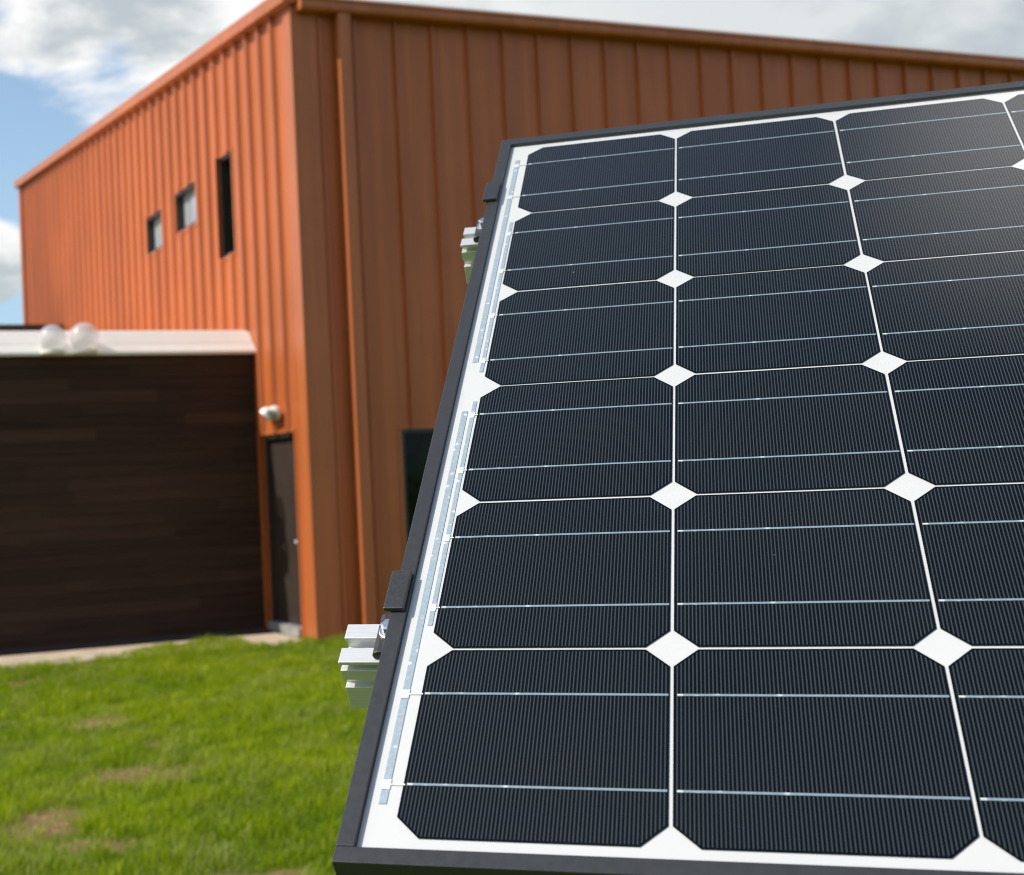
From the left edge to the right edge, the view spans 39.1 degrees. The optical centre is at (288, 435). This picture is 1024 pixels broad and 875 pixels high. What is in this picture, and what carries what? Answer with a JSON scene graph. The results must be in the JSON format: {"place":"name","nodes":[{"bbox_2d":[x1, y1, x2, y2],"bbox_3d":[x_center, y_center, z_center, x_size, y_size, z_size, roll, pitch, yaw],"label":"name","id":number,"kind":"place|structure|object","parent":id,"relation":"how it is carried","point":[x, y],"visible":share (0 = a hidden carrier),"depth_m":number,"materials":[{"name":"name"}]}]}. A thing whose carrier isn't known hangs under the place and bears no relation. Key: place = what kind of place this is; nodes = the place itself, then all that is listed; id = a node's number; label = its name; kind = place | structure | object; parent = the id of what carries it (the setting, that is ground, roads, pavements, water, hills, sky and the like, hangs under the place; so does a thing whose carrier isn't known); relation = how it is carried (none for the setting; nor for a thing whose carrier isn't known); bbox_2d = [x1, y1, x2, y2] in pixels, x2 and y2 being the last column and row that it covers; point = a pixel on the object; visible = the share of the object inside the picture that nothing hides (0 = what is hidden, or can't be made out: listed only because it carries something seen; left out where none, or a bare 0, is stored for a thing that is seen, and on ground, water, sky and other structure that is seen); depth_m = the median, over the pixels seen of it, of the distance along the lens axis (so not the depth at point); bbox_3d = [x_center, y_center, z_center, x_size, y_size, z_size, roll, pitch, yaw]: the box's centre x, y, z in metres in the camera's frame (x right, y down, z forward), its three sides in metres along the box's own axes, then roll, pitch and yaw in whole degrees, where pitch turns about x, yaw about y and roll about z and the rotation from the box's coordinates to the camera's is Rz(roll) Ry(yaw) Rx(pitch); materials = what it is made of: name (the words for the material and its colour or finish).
{"place":"outdoors","nodes":[
{"label":"outdoors","id":0,"kind":"place"},
{"bbox_2d":[0,633,300,668],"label":"path","id":1,"kind":"structure","parent":0,"point":[89,653],"depth_m":14.81,"materials":[{"name":"concrete"}]},
{"bbox_2d":[0,567,367,874],"bbox_3d":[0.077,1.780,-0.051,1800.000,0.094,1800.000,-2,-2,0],"label":"ground","id":2,"kind":"structure","parent":0,"point":[39,817],"depth_m":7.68,"materials":[{"name":"green plant"}]},
{"bbox_2d":[0,324,264,648],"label":"timber annex","id":3,"kind":"object","parent":2,"relation":"on","point":[129,499],"visible":0.91,"depth_m":16.06,"materials":[{"name":"brown wood"}]},
{"bbox_2d":[38,326,66,353],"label":"roof dome","id":4,"kind":"structure","parent":3,"relation":"on","point":[53,351],"depth_m":15.57,"materials":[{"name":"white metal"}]},
{"bbox_2d":[69,322,99,353],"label":"roof dome","id":5,"kind":"structure","parent":3,"relation":"on","point":[85,351],"depth_m":15.69,"materials":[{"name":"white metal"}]},
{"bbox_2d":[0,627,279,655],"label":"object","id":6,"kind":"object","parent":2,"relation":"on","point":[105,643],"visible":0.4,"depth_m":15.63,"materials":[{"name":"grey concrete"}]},
{"bbox_2d":[14,0,1023,641],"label":"metal building","id":7,"kind":"structure","parent":2,"relation":"on","point":[296,188],"depth_m":15.98,"materials":[{"name":"orange metal"}]},
{"bbox_2d":[145,206,161,255],"bbox_3d":[-1.858,-2.960,20.478,0.164,0.615,0.995,-2,-2,-21],"label":"window","id":8,"kind":"structure","parent":7,"relation":"in","point":[153,226],"depth_m":20.83,"materials":[{"name":"glass"}]},
{"bbox_2d":[174,178,196,237],"bbox_3d":[-1.319,-3.072,19.045,0.164,0.620,1.010,-2,-2,-21],"label":"window","id":9,"kind":"structure","parent":7,"relation":"in","point":[184,201],"depth_m":19.32,"materials":[{"name":"glass"}]},
{"bbox_2d":[217,147,236,260],"bbox_3d":[-0.689,-2.851,17.432,0.164,1.320,0.565,-2,-2,-21],"label":"window","id":10,"kind":"structure","parent":7,"relation":"in","point":[225,177],"depth_m":17.62,"materials":[{"name":"black glass"}]},
{"bbox_2d":[260,406,281,420],"bbox_3d":[-0.201,-0.253,15.809,0.169,0.159,0.426,-2,-2,-21],"label":"wall lamp","id":11,"kind":"object","parent":7,"relation":"attached to","point":[271,413],"visible":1,"depth_m":15.67,"materials":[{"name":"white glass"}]},
{"bbox_2d":[270,437,301,624],"bbox_3d":[-0.016,1.071,15.938,0.115,2.092,0.875,-2,-2,-21],"label":"door","id":12,"kind":"structure","parent":7,"relation":"in","point":[282,454],"depth_m":16.00,"materials":[{"name":"paint"}]},
{"bbox_2d":[398,425,434,556],"bbox_3d":[1.861,0.967,15.700,1.355,2.195,0.115,-2,-2,-21],"label":"window","id":13,"kind":"structure","parent":7,"relation":"in","point":[413,444],"depth_m":15.53,"materials":[{"name":"black glass"}]},
{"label":"panel rack","id":14,"kind":"object","parent":2,"relation":"on","visible":0},
{"bbox_2d":[338,624,379,707],"bbox_3d":[0.823,0.097,0.592,1.652,0.040,0.033,-3,35,18],"label":"mounting rail","id":15,"kind":"object","parent":14,"relation":"on","point":[358,662],"visible":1,"depth_m":0.83,"materials":[{"name":"metal"}]},
{"bbox_2d":[372,570,411,658],"bbox_3d":[0.060,0.102,0.812,0.025,0.040,0.034,-3,35,18],"label":"panel clamp","id":16,"kind":"object","parent":15,"relation":"attached to","point":[397,591],"visible":0.62,"depth_m":0.80,"materials":[{"name":"black metal"}]},
{"bbox_2d":[460,227,477,283],"bbox_3d":[0.937,-0.198,0.983,1.643,0.040,0.032,-3,35,18],"label":"mounting rail","id":17,"kind":"object","parent":14,"relation":"on","point":[468,245],"visible":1,"depth_m":1.22,"materials":[{"name":"metal"}]},
{"bbox_2d":[473,181,499,241],"bbox_3d":[0.170,-0.192,1.205,0.025,0.040,0.034,-3,35,18],"label":"panel clamp","id":18,"kind":"object","parent":17,"relation":"attached to","point":[491,191],"visible":0.58,"depth_m":1.20,"materials":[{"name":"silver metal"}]},
{"bbox_2d":[332,81,1023,874],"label":"solar panel","id":19,"kind":"object","parent":17,"relation":"on","point":[714,557],"visible":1,"depth_m":0.80,"materials":[{"name":"black glass"}]},
{"bbox_2d":[0,0,1023,323],"label":"sky","id":20,"kind":"structure","parent":0,"point":[65,65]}
]}

